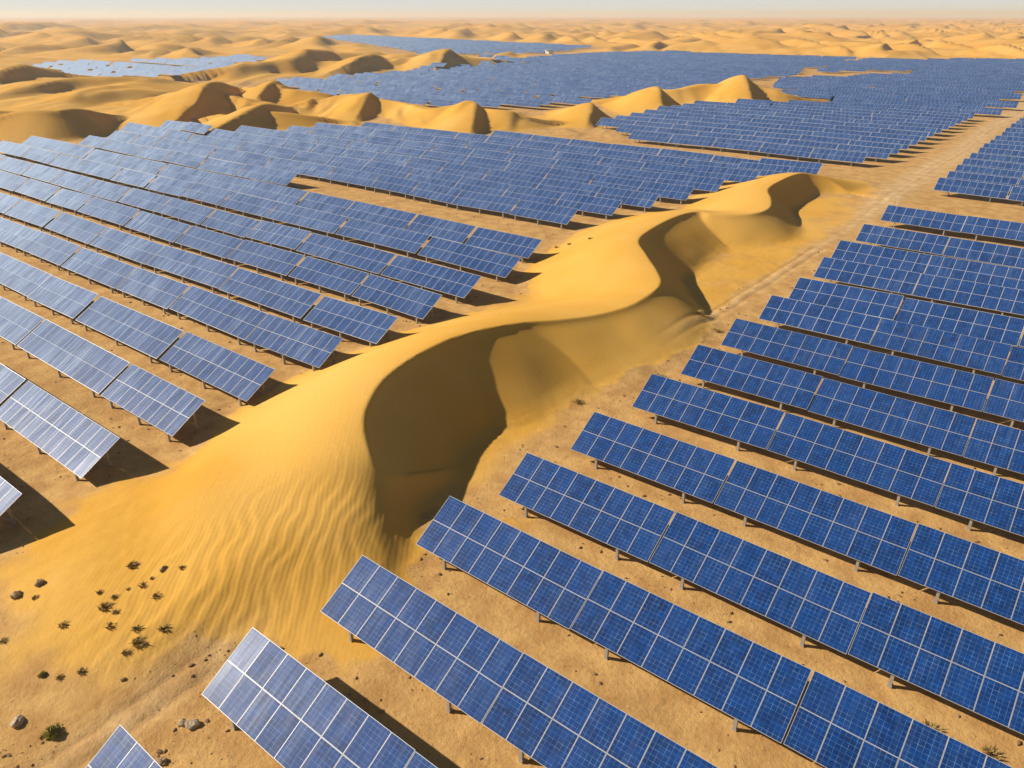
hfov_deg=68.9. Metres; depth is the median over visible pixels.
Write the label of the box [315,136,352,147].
solar table
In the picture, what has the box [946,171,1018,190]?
solar table
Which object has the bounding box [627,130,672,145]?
solar table
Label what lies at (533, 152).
solar table
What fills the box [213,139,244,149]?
solar table
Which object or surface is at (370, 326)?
solar table
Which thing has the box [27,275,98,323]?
solar table
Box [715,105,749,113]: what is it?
solar table
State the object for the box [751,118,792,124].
solar table
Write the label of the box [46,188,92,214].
solar table
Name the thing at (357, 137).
solar table
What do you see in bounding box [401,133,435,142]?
solar table
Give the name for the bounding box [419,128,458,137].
solar table
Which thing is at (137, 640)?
grass tuft
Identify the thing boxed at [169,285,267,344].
solar table
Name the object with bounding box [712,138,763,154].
solar table
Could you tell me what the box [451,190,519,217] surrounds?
solar table
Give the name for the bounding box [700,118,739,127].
solar table
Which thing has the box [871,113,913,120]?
solar table
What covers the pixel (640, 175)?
solar table
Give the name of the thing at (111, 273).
solar table
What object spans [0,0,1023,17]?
sky
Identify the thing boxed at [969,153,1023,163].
solar table
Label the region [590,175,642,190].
solar table
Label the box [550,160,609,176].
solar table
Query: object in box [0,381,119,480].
solar table
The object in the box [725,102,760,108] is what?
solar table
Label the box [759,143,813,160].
solar table
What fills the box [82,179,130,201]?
solar table
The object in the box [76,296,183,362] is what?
solar table
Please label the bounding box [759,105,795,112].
solar table
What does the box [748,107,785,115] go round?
solar table
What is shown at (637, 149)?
solar table
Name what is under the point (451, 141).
solar table
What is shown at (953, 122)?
solar table
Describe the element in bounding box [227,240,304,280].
solar table
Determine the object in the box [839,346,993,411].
solar table
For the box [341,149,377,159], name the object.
solar table
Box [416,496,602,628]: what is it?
solar table
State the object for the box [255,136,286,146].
solar table
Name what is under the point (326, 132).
solar table
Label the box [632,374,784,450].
solar table
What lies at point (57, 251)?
solar table
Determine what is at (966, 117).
solar table
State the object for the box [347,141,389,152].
solar table
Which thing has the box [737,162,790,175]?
solar table
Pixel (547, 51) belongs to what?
white building
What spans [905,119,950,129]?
solar table
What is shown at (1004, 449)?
solar table
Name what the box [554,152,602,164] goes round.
solar table
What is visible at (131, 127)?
solar table
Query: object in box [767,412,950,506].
solar table
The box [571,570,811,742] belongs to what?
solar table
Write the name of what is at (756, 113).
solar table
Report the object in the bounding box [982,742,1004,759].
grass tuft
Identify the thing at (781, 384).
solar table
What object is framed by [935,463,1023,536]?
solar table
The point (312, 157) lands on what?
solar table
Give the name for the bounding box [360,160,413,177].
solar table
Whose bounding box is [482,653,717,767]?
solar table
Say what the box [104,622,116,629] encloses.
grass tuft
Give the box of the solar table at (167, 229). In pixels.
[124,211,190,246]
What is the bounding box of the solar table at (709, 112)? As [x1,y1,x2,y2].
[691,110,726,117]
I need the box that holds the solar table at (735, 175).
[692,165,759,181]
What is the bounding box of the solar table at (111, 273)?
[61,247,136,292]
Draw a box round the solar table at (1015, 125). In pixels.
[1010,123,1023,128]
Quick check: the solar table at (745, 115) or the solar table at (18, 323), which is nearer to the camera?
the solar table at (18, 323)
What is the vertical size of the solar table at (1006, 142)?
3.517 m
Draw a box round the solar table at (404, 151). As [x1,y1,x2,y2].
[384,146,425,159]
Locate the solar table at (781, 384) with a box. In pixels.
[681,344,822,410]
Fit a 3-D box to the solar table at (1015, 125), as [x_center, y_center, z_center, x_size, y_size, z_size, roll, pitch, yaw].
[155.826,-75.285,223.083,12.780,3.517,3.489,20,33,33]
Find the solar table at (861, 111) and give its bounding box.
[841,108,879,115]
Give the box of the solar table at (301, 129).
[286,125,313,133]
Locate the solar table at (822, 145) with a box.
[786,139,838,149]
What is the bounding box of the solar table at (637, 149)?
[609,144,660,155]
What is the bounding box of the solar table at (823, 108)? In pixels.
[804,106,841,113]
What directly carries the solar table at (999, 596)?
on the ground
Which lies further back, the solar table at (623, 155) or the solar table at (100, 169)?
the solar table at (623, 155)
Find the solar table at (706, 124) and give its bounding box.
[686,121,726,131]
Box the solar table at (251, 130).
[234,125,268,135]
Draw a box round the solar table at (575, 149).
[553,144,598,154]
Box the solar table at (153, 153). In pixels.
[134,146,173,162]
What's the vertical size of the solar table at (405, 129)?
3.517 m
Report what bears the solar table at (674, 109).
on the ground
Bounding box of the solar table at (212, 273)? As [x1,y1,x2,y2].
[146,245,238,292]
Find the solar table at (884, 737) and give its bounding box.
[783,671,1012,767]
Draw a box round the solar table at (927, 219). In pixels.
[880,205,966,235]
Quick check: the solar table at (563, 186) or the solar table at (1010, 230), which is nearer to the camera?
the solar table at (1010, 230)
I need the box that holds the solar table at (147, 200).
[117,188,171,214]
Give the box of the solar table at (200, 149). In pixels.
[181,143,216,156]
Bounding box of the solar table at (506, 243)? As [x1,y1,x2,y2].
[465,227,541,263]
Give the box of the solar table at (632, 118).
[614,115,650,122]
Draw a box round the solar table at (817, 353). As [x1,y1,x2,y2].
[721,318,852,375]
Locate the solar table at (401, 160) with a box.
[372,153,410,165]
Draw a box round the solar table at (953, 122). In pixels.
[913,116,957,126]
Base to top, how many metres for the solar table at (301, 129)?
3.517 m
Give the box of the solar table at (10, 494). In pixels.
[0,476,21,525]
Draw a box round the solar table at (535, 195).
[503,185,562,204]
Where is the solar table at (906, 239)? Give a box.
[855,224,949,254]
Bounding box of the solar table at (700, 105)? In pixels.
[682,103,714,107]
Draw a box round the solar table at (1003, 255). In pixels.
[943,237,1023,268]
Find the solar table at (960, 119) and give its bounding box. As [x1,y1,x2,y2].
[921,113,963,123]
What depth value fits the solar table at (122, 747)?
34.29 m
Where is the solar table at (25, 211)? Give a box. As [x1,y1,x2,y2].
[5,199,60,230]
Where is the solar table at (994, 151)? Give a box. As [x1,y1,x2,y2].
[977,147,1023,156]
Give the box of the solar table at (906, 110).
[887,108,927,115]
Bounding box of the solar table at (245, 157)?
[235,151,272,166]
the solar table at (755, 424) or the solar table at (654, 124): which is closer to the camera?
the solar table at (755, 424)
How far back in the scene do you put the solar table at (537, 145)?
194.28 m
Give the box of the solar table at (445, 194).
[409,182,461,207]
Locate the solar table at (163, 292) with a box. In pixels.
[116,267,189,313]
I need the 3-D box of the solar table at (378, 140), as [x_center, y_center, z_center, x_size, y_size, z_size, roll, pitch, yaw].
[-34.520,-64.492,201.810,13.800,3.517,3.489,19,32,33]
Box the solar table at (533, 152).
[509,146,558,158]
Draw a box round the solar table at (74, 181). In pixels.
[50,171,95,191]
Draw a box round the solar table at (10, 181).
[0,171,28,194]
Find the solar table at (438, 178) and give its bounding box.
[405,168,462,187]
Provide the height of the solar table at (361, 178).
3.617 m
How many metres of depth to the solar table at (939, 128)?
226.92 m
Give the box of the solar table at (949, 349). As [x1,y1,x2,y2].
[870,318,1011,374]
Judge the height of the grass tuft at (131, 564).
0.223 m
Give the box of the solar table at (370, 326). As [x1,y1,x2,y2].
[303,296,397,346]
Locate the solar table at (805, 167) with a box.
[759,158,822,174]
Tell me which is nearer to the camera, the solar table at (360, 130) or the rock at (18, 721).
the rock at (18, 721)
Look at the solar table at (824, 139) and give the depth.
201.81 m
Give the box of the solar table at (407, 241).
[336,218,430,256]
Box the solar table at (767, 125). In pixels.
[739,121,780,129]
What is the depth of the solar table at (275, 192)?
143.70 m
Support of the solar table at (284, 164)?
on the ground
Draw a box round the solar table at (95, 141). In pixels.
[79,135,110,148]
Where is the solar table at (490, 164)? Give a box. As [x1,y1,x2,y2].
[462,156,510,170]
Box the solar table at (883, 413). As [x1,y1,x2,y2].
[808,378,975,455]
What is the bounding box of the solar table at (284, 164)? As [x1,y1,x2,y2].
[264,157,302,174]
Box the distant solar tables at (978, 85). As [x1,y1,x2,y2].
[33,34,1023,118]
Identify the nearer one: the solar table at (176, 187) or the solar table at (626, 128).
the solar table at (176, 187)
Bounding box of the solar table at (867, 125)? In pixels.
[844,122,888,131]
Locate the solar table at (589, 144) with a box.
[568,139,611,149]
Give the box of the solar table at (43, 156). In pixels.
[20,147,60,164]
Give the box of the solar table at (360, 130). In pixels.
[343,125,376,134]
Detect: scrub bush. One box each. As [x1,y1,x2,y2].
[37,671,46,677]
[38,722,60,740]
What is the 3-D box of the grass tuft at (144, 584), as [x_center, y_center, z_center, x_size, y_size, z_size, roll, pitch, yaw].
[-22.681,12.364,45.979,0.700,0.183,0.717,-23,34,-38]
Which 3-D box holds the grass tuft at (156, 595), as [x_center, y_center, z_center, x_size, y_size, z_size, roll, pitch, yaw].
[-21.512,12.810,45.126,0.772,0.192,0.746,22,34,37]
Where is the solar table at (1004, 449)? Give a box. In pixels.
[963,419,1023,474]
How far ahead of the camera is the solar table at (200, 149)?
189.52 m
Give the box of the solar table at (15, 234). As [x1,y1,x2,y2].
[0,217,37,252]
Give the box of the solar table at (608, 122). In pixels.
[596,117,635,128]
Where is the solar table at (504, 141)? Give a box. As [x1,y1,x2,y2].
[485,136,522,148]
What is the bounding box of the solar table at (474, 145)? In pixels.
[466,141,512,152]
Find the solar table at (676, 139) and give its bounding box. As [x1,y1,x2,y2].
[668,134,716,149]
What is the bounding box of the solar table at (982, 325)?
[894,297,1023,346]
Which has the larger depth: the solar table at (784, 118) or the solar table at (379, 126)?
the solar table at (784, 118)
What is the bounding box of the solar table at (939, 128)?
[897,122,943,132]
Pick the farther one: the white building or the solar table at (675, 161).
the white building
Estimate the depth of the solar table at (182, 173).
161.29 m
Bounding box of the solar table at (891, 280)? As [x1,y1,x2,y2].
[813,257,920,294]
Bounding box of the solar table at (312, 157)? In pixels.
[291,151,332,164]
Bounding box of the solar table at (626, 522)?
[499,453,674,561]
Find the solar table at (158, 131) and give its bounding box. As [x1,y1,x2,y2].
[144,126,172,139]
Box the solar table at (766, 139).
[740,135,788,146]
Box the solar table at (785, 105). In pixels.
[770,103,804,110]
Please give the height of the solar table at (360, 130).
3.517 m
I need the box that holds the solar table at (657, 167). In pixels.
[641,162,695,174]
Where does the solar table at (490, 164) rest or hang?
on the ground
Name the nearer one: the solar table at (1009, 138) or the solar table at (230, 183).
the solar table at (230, 183)
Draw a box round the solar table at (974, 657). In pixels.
[848,592,1023,734]
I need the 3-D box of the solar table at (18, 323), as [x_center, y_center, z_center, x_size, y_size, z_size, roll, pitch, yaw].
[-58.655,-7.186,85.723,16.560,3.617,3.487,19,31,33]
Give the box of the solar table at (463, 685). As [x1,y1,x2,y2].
[321,555,522,723]
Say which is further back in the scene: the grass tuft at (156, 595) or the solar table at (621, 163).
the solar table at (621, 163)
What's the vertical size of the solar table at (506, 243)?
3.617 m
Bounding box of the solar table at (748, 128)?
[725,124,768,134]
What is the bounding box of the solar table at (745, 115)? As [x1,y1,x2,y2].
[726,113,763,120]
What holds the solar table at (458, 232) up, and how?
on the ground
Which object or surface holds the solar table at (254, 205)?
on the ground
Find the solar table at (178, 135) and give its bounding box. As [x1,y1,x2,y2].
[164,129,194,141]
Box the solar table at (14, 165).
[0,156,34,174]
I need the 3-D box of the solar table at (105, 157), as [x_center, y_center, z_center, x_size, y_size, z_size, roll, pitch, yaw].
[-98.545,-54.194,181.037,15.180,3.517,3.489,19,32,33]
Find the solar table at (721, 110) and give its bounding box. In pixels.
[702,107,737,115]
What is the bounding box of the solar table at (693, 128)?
[671,124,713,132]
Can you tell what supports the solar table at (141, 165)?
on the ground
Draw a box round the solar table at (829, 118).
[813,115,854,122]
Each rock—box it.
[10,590,22,598]
[10,714,23,727]
[34,579,44,586]
[156,757,166,765]
[159,565,166,571]
[177,718,186,726]
[185,719,199,729]
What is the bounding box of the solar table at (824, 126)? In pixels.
[792,122,834,130]
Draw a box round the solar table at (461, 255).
[417,237,520,281]
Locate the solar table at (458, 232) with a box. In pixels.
[405,214,475,242]
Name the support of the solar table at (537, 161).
on the ground
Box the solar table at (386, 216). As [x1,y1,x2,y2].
[342,201,416,228]
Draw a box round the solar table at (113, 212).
[78,197,139,229]
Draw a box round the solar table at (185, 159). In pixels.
[164,151,206,167]
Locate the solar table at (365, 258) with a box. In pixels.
[296,233,395,273]
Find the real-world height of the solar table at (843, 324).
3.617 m
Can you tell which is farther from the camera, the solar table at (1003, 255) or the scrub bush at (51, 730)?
the solar table at (1003, 255)
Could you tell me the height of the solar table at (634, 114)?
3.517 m
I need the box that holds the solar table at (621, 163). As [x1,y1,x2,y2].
[598,157,644,169]
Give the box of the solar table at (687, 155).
[658,148,713,162]
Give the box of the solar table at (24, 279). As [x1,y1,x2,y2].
[0,252,50,300]
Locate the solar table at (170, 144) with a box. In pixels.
[153,138,189,151]
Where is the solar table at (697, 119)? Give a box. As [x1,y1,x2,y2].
[664,115,701,123]
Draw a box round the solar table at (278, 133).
[263,129,292,138]
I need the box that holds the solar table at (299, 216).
[266,202,347,236]
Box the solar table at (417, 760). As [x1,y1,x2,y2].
[405,751,436,767]
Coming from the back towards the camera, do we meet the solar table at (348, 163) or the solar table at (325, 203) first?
the solar table at (348, 163)
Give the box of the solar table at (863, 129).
[834,125,880,132]
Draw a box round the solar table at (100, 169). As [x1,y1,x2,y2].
[74,160,122,180]
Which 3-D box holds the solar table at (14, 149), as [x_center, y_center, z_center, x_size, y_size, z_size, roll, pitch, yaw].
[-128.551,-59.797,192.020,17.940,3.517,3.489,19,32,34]
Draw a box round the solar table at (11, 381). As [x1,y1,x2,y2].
[0,363,25,403]
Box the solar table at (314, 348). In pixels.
[245,314,342,370]
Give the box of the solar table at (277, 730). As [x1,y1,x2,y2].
[202,627,415,767]
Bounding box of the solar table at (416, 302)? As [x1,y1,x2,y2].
[352,274,441,323]
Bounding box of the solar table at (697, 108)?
[671,105,703,112]
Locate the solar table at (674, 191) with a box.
[637,181,694,204]
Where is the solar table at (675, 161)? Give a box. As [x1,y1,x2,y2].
[639,154,686,165]
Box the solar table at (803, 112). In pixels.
[785,110,823,118]
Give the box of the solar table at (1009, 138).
[994,135,1023,141]
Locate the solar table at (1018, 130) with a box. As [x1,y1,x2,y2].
[1004,128,1023,132]
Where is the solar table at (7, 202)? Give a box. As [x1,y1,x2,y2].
[0,192,20,217]
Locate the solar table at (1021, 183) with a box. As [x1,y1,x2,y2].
[1017,179,1023,186]
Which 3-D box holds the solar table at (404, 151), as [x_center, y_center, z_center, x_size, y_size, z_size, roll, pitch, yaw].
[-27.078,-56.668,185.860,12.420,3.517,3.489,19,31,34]
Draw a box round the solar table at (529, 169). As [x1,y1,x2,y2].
[504,162,551,177]
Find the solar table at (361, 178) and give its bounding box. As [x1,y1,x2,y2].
[326,167,380,190]
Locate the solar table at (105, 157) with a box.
[84,149,126,165]
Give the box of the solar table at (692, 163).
[684,159,738,168]
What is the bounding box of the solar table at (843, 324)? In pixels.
[758,295,880,343]
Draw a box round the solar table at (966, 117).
[927,111,969,120]
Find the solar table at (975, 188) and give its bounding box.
[933,177,1010,201]
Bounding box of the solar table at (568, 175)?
[545,168,595,183]
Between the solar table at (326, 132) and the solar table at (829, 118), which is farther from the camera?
the solar table at (829, 118)
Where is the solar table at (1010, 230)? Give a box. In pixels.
[961,216,1023,240]
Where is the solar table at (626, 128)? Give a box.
[615,123,657,134]
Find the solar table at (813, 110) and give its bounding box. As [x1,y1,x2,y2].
[795,108,832,115]
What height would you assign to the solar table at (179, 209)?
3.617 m
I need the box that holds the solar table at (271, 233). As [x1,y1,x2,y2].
[246,220,310,251]
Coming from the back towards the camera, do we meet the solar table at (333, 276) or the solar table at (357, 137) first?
the solar table at (357, 137)
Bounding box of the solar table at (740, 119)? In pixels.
[713,115,752,124]
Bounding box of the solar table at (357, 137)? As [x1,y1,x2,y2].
[337,131,369,142]
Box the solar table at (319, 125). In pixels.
[312,122,346,130]
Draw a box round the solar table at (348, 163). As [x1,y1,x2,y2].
[325,156,369,170]
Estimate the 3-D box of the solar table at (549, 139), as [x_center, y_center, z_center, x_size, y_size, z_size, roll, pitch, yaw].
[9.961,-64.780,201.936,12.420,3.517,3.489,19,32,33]
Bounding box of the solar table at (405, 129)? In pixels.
[392,126,422,133]
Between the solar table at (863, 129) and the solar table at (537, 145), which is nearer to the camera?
the solar table at (537, 145)
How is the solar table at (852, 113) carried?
on the ground
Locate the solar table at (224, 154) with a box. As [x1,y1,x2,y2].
[208,147,243,161]
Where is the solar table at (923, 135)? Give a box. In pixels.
[879,128,928,140]
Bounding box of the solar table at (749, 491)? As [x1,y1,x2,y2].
[714,460,916,575]
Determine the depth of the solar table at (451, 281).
98.25 m
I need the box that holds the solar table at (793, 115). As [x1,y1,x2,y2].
[774,112,813,119]
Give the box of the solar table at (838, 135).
[812,131,860,143]
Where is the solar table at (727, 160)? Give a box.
[711,155,759,164]
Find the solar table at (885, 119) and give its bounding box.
[863,116,905,123]
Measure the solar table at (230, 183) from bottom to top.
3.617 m
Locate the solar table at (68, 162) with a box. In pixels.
[49,154,85,171]
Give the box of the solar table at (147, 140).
[132,134,161,146]
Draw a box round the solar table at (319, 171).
[294,162,335,181]
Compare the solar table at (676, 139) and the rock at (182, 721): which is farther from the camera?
the solar table at (676, 139)
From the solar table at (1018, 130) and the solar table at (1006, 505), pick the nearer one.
the solar table at (1006, 505)
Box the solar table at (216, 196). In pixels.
[183,183,232,209]
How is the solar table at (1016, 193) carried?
on the ground
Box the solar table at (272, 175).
[236,164,297,185]
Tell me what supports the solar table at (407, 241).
on the ground
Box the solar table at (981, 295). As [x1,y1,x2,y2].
[912,273,1023,315]
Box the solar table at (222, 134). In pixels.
[206,128,237,139]
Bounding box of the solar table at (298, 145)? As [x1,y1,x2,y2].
[280,139,317,151]
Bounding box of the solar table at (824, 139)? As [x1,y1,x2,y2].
[799,135,850,144]
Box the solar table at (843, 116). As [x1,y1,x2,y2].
[823,113,863,118]
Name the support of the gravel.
on the ground
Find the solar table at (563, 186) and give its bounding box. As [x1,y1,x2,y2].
[536,178,601,196]
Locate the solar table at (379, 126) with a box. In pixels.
[360,122,395,130]
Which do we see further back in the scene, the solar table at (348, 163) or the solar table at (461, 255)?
the solar table at (348, 163)
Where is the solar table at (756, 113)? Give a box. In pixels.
[737,110,774,118]
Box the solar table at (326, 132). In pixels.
[310,128,342,137]
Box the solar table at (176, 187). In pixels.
[145,176,194,198]
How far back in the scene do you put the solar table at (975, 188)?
147.94 m
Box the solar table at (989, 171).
[955,164,1023,183]
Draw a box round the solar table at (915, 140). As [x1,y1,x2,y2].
[870,132,920,144]
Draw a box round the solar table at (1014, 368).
[1002,346,1023,380]
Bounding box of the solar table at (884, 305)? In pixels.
[789,277,903,319]
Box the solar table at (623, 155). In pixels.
[595,149,643,161]
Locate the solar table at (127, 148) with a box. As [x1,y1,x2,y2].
[101,139,143,155]
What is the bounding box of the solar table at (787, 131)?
[767,128,813,137]
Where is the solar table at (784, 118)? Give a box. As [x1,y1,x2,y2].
[763,116,803,124]
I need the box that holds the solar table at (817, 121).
[802,118,844,125]
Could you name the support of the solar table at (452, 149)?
on the ground
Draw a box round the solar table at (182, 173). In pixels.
[157,164,213,183]
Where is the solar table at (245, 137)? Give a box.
[231,132,261,142]
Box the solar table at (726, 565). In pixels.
[649,512,870,653]
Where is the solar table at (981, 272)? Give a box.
[924,255,1023,289]
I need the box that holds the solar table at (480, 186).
[454,177,509,195]
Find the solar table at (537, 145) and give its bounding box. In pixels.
[518,140,556,150]
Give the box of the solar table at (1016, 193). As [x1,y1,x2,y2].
[1007,186,1023,206]
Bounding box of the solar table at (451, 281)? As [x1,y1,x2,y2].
[380,255,481,302]
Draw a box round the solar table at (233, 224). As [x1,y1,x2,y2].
[201,209,260,239]
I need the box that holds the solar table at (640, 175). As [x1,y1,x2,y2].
[604,167,661,181]
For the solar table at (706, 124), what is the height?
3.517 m
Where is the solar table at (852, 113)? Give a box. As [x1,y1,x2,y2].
[832,111,871,115]
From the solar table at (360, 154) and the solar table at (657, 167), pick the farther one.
the solar table at (360, 154)
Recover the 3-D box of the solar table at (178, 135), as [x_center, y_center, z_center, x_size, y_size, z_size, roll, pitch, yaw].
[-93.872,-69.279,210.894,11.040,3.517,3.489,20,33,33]
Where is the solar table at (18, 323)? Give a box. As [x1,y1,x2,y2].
[0,296,44,349]
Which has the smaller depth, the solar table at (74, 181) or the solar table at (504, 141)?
the solar table at (74, 181)
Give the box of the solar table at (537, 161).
[509,154,557,167]
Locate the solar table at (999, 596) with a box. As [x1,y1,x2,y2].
[898,524,1023,624]
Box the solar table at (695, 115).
[677,112,714,117]
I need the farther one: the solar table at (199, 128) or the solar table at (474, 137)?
the solar table at (199, 128)
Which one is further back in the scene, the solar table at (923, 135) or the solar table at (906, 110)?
the solar table at (906, 110)
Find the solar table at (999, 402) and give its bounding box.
[983,379,1023,426]
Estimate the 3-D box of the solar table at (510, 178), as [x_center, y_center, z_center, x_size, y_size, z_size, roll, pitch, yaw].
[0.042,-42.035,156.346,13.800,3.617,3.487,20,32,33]
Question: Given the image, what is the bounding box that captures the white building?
[544,49,552,53]
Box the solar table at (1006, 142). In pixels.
[989,139,1023,145]
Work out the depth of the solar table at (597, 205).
135.33 m
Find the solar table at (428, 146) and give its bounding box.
[401,140,436,150]
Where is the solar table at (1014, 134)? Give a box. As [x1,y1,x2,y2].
[1001,132,1023,136]
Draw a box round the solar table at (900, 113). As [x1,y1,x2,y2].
[879,111,920,117]
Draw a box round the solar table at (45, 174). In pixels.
[22,163,63,182]
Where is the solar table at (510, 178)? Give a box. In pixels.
[483,169,543,189]
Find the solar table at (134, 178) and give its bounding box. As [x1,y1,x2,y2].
[110,168,156,188]
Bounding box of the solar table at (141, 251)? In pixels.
[89,227,164,268]
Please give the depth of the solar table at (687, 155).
179.90 m
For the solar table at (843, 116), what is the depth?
248.10 m
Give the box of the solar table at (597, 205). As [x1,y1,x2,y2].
[555,192,621,219]
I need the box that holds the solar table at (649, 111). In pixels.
[643,109,678,118]
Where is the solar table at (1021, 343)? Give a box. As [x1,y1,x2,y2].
[1018,332,1023,346]
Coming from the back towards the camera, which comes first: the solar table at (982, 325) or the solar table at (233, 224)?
the solar table at (233, 224)
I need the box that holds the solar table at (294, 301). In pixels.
[219,268,321,322]
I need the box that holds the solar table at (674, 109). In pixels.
[657,106,691,112]
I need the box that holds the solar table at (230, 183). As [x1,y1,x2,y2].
[204,173,249,191]
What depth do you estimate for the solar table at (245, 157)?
177.13 m
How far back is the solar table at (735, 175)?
156.41 m
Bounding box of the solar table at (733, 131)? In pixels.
[712,128,755,138]
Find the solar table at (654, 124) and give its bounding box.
[634,121,673,127]
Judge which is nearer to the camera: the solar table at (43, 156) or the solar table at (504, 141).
the solar table at (43, 156)
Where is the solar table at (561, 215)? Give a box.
[509,200,577,228]
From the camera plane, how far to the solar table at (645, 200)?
140.49 m
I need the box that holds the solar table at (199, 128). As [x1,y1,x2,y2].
[180,122,212,134]
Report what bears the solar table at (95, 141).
on the ground
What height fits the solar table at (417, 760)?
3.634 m
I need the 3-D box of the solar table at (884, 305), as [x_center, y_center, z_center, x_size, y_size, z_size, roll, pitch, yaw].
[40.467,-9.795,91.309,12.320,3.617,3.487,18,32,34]
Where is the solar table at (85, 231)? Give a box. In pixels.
[44,212,106,247]
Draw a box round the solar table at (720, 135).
[697,131,741,140]
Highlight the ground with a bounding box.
[0,17,1023,767]
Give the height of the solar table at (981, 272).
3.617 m
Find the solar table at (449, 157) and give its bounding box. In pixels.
[420,150,468,164]
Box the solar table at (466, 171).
[440,163,489,179]
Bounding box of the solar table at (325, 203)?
[296,192,354,215]
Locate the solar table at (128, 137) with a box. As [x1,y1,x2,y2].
[107,130,139,142]
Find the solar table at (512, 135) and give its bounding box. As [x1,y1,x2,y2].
[489,130,533,139]
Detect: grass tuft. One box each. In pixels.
[0,636,8,642]
[55,673,64,680]
[57,620,70,627]
[76,666,86,674]
[98,600,114,610]
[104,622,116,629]
[125,560,139,568]
[128,635,146,646]
[129,624,142,633]
[137,581,148,588]
[150,591,162,599]
[157,621,169,631]
[571,398,583,404]
[921,718,943,731]
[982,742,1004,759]
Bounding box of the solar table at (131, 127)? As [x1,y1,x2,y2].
[120,122,152,135]
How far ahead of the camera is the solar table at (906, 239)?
114.37 m
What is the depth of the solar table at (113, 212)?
130.48 m
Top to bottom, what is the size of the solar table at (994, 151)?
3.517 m
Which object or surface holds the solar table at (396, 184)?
on the ground
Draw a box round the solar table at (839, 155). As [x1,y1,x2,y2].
[809,148,867,164]
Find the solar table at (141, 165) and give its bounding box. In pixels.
[115,155,166,174]
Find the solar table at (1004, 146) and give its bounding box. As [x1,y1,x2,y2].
[983,143,1023,150]
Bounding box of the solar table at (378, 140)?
[364,135,405,146]
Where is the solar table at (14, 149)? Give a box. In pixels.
[0,141,31,158]
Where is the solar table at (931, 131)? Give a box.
[888,125,936,136]
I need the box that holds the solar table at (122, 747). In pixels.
[86,725,161,767]
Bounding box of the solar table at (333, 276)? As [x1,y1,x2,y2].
[289,256,368,300]
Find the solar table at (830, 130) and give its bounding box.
[823,128,870,139]
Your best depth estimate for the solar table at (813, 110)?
262.00 m
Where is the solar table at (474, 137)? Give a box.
[455,132,489,142]
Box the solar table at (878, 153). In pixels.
[836,144,891,161]
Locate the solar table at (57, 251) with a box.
[18,230,80,269]
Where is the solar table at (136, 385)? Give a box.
[101,364,204,441]
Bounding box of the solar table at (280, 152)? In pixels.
[263,146,299,159]
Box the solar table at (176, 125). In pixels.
[159,120,187,130]
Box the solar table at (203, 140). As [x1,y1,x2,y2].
[187,134,220,145]
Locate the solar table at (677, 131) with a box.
[656,127,698,137]
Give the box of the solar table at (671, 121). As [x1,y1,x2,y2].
[649,118,687,126]
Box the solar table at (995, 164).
[961,158,1023,175]
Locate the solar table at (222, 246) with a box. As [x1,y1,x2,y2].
[175,226,243,261]
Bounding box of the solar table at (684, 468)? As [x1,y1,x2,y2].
[571,412,734,502]
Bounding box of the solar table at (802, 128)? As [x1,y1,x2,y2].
[779,124,823,135]
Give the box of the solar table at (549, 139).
[530,135,571,146]
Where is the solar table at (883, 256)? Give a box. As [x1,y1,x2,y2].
[831,240,931,273]
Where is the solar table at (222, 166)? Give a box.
[196,158,246,176]
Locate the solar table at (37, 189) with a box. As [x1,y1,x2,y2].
[15,178,60,203]
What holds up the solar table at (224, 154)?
on the ground
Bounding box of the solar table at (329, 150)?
[311,144,347,155]
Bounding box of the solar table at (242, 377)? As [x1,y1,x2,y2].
[159,332,274,405]
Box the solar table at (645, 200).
[595,187,659,211]
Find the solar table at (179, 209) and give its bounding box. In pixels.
[157,197,215,226]
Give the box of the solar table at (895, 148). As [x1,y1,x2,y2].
[848,140,901,153]
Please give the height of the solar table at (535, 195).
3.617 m
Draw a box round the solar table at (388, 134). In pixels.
[369,129,406,138]
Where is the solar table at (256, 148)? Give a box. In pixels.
[237,141,270,154]
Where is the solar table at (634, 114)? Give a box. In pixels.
[630,112,665,119]
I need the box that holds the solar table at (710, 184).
[656,172,724,192]
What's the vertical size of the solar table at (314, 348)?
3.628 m
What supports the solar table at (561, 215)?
on the ground
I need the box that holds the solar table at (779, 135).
[754,132,800,140]
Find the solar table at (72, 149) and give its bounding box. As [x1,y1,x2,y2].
[50,141,94,157]
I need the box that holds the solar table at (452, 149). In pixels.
[432,144,473,154]
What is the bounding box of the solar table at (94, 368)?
[17,319,129,397]
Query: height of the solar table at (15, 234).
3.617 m
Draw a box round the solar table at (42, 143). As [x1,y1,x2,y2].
[22,136,60,150]
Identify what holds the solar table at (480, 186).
on the ground
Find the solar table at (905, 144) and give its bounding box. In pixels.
[859,136,911,149]
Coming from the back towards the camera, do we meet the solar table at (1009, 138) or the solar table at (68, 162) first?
the solar table at (1009, 138)
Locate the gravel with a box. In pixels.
[1,197,1020,767]
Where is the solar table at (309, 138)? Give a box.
[287,132,320,142]
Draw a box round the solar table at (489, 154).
[469,149,514,160]
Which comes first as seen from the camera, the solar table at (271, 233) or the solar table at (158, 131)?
the solar table at (271, 233)
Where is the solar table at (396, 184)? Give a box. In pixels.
[370,174,419,198]
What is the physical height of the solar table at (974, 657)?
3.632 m
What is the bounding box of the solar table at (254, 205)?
[220,192,279,219]
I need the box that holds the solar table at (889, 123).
[853,119,897,127]
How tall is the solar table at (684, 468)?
3.632 m
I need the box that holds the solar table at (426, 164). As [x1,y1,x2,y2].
[404,157,446,172]
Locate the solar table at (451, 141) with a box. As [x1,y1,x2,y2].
[431,136,470,146]
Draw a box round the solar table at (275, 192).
[238,179,307,204]

